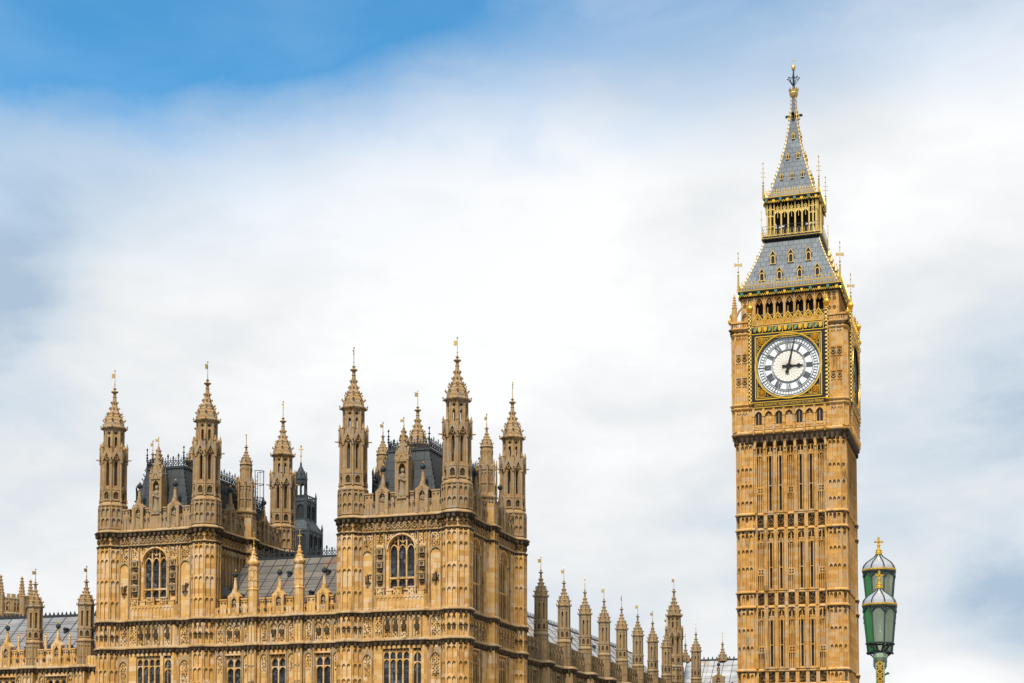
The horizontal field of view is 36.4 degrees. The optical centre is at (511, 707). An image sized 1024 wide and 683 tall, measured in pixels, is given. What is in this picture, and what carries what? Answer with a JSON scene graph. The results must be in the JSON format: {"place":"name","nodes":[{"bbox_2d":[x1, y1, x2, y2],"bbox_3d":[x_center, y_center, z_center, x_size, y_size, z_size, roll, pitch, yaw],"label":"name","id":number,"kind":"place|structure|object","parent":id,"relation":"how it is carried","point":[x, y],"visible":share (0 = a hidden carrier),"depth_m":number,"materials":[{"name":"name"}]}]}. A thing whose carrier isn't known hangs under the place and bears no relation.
{"place":"outdoors","nodes":[
{"label":"outdoors","id":0,"kind":"place"},
{"bbox_2d":[0,575,32,616],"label":"crowned tower","id":1,"kind":"structure","parent":0,"point":[12,605],"depth_m":196.91,"materials":[{"name":"stone"}]},
{"bbox_2d":[0,566,95,682],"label":"building wing","id":2,"kind":"structure","parent":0,"point":[37,645],"depth_m":134.79,"materials":[{"name":"stone"}]},
{"bbox_2d":[0,676,14,682],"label":"window","id":3,"kind":"structure","parent":2,"relation":"in","point":[2,680],"depth_m":135.72,"materials":[{"name":"stone"}]},
{"bbox_2d":[45,674,65,682],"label":"window","id":4,"kind":"structure","parent":2,"relation":"in","point":[62,679],"depth_m":134.21,"materials":[{"name":"stone"}]},
{"bbox_2d":[294,445,322,555],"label":"dark lantern tower","id":5,"kind":"structure","parent":0,"point":[311,533],"depth_m":167.48,"materials":[{"name":"metal"}]},
{"bbox_2d":[334,337,529,682],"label":"corner tower","id":6,"kind":"structure","parent":0,"point":[432,546],"depth_m":124.95,"materials":[{"name":"stone"}]},
{"bbox_2d":[383,648,408,682],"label":"window","id":7,"kind":"structure","parent":6,"relation":"in","point":[395,661],"depth_m":123.97,"materials":[{"name":"glass"}]},
{"bbox_2d":[387,533,415,589],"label":"window","id":8,"kind":"structure","parent":6,"relation":"in","point":[402,549],"depth_m":124.67,"materials":[{"name":"glass"}]},
{"bbox_2d":[413,648,420,682],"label":"window","id":9,"kind":"structure","parent":6,"relation":"in","point":[415,650],"depth_m":123.42,"materials":[{"name":"glass"}]},
{"bbox_2d":[473,648,479,682],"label":"window","id":10,"kind":"structure","parent":6,"relation":"in","point":[475,653],"depth_m":126.20,"materials":[{"name":"stone"}]},
{"bbox_2d":[473,538,480,612],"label":"window","id":11,"kind":"structure","parent":6,"relation":"in","point":[475,555],"depth_m":126.38,"materials":[{"name":"stone"}]},
{"bbox_2d":[499,550,507,621],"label":"window","id":12,"kind":"structure","parent":6,"relation":"in","point":[502,594],"depth_m":132.93,"materials":[{"name":"stone"}]},
{"bbox_2d":[499,654,507,682],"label":"window","id":13,"kind":"structure","parent":6,"relation":"in","point":[501,660],"depth_m":132.51,"materials":[{"name":"stone"}]},
{"bbox_2d":[0,0,1023,682],"label":"sky","id":14,"kind":"structure","parent":0,"point":[263,192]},
{"bbox_2d":[527,556,675,682],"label":"range","id":15,"kind":"structure","parent":0,"point":[561,651],"depth_m":159.74,"materials":[{"name":"stone"}]},
{"bbox_2d":[533,668,537,682],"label":"window","id":16,"kind":"structure","parent":15,"relation":"in","point":[533,668],"depth_m":143.25,"materials":[{"name":"stone"}]},
{"bbox_3d":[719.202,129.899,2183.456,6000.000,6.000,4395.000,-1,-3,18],"label":"ground","id":17,"kind":"structure","parent":0,"visible":0},
{"bbox_2d":[93,361,298,682],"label":"corner tower","id":18,"kind":"structure","parent":17,"relation":"on","point":[174,542],"depth_m":131.76,"materials":[{"name":"stone"}]},
{"bbox_2d":[137,656,159,682],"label":"window","id":19,"kind":"structure","parent":18,"relation":"in","point":[148,668],"depth_m":130.97,"materials":[{"name":"glass"}]},
{"bbox_2d":[141,546,167,600],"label":"window","id":20,"kind":"structure","parent":18,"relation":"in","point":[156,562],"depth_m":131.67,"materials":[{"name":"glass"}]},
{"bbox_2d":[164,656,170,682],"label":"window","id":21,"kind":"structure","parent":18,"relation":"in","point":[166,658],"depth_m":130.43,"materials":[{"name":"stone"}]},
{"bbox_2d":[254,470,264,525],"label":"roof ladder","id":22,"kind":"object","parent":18,"relation":"on","point":[257,497],"visible":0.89,"depth_m":138.83,"materials":[{"name":"black metal"}]},
{"bbox_2d":[213,530,337,682],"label":"linking range","id":23,"kind":"structure","parent":17,"relation":"on","point":[274,621],"depth_m":127.84,"materials":[{"name":"stone"}]},
{"bbox_2d":[221,572,239,598],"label":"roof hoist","id":24,"kind":"object","parent":23,"relation":"attached to","point":[226,591],"visible":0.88,"depth_m":130.38,"materials":[{"name":"black metal"}]},
{"bbox_2d":[225,654,240,682],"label":"window","id":25,"kind":"structure","parent":23,"relation":"in","point":[233,662],"depth_m":128.94,"materials":[{"name":"glass"}]},
{"bbox_2d":[269,652,284,682],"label":"window","id":26,"kind":"structure","parent":23,"relation":"in","point":[277,661],"depth_m":127.69,"materials":[{"name":"glass"}]},
{"bbox_2d":[314,651,329,682],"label":"window","id":27,"kind":"structure","parent":23,"relation":"in","point":[322,660],"depth_m":126.41,"materials":[{"name":"glass"}]},
{"bbox_2d":[663,577,684,682],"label":"end turret","id":28,"kind":"object","parent":17,"relation":"on","point":[675,628],"visible":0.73,"depth_m":204.06,"materials":[{"name":"stone"}]},
{"bbox_2d":[683,632,737,682],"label":"wing","id":29,"kind":"structure","parent":17,"relation":"on","point":[722,668],"depth_m":206.80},
{"bbox_2d":[728,57,860,682],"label":"clock tower","id":30,"kind":"structure","parent":17,"relation":"on","point":[795,407],"depth_m":175.78,"materials":[{"name":"beige stone"}]},
{"bbox_2d":[756,414,761,424],"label":"arcade window","id":31,"kind":"structure","parent":30,"relation":"in","point":[760,415],"depth_m":176.37,"materials":[{"name":"black glass"}]},
{"bbox_2d":[770,458,771,510],"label":"slit window","id":32,"kind":"structure","parent":30,"relation":"in","point":[770,458],"depth_m":176.71,"materials":[{"name":"black glass"}]},
{"bbox_2d":[770,543,772,588],"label":"slit window","id":33,"kind":"structure","parent":30,"relation":"in","point":[770,543],"depth_m":176.24,"materials":[{"name":"black glass"}]},
{"bbox_2d":[771,621,772,666],"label":"slit window","id":34,"kind":"structure","parent":30,"relation":"in","point":[771,621],"depth_m":175.72,"materials":[{"name":"black glass"}]},
{"bbox_2d":[776,412,781,423],"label":"arcade window","id":35,"kind":"structure","parent":30,"relation":"in","point":[778,416],"depth_m":175.68,"materials":[{"name":"black glass"}]},
{"bbox_2d":[780,457,781,509],"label":"slit window","id":36,"kind":"structure","parent":30,"relation":"in","point":[780,457],"depth_m":176.37,"materials":[{"name":"black glass"}]},
{"bbox_2d":[780,542,782,587],"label":"slit window","id":37,"kind":"structure","parent":30,"relation":"in","point":[780,542],"depth_m":175.83,"materials":[{"name":"black glass"}]},
{"bbox_2d":[781,620,783,666],"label":"slit window","id":38,"kind":"structure","parent":30,"relation":"in","point":[781,620],"depth_m":175.42,"materials":[{"name":"black glass"}]},
{"bbox_2d":[796,410,801,421],"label":"arcade window","id":39,"kind":"structure","parent":30,"relation":"in","point":[797,412],"depth_m":174.99,"materials":[{"name":"black glass"}]},
{"bbox_2d":[800,455,801,508],"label":"slit window","id":40,"kind":"structure","parent":30,"relation":"in","point":[800,455],"depth_m":175.68,"materials":[{"name":"black glass"}]},
{"bbox_2d":[801,542,802,586],"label":"slit window","id":41,"kind":"structure","parent":30,"relation":"in","point":[802,542],"depth_m":175.17,"materials":[{"name":"black glass"}]},
{"bbox_2d":[802,619,803,665],"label":"slit window","id":42,"kind":"structure","parent":30,"relation":"in","point":[803,619],"depth_m":174.65,"materials":[{"name":"black glass"}]},
{"bbox_2d":[810,454,812,508],"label":"slit window","id":43,"kind":"structure","parent":30,"relation":"in","point":[810,454],"depth_m":175.34,"materials":[{"name":"black glass"}]},
{"bbox_2d":[811,541,812,586],"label":"slit window","id":44,"kind":"structure","parent":30,"relation":"in","point":[811,541],"depth_m":174.78,"materials":[{"name":"black glass"}]},
{"bbox_2d":[812,619,813,665],"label":"slit window","id":45,"kind":"structure","parent":30,"relation":"in","point":[813,619],"depth_m":174.31,"materials":[{"name":"black glass"}]},
{"bbox_2d":[817,409,822,420],"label":"arcade window","id":46,"kind":"structure","parent":30,"relation":"in","point":[819,414],"depth_m":174.23,"materials":[{"name":"black glass"}]},
{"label":"bridge road","id":47,"kind":"structure","parent":0,"visible":0},
{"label":"bridge parapet","id":48,"kind":"object","parent":47,"relation":"on","visible":0},
{"bbox_2d":[862,537,897,682],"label":"bridge lamp","id":49,"kind":"object","parent":48,"relation":"on","point":[879,606],"visible":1,"depth_m":25.94,"materials":[{"name":"green metal"}]}
]}

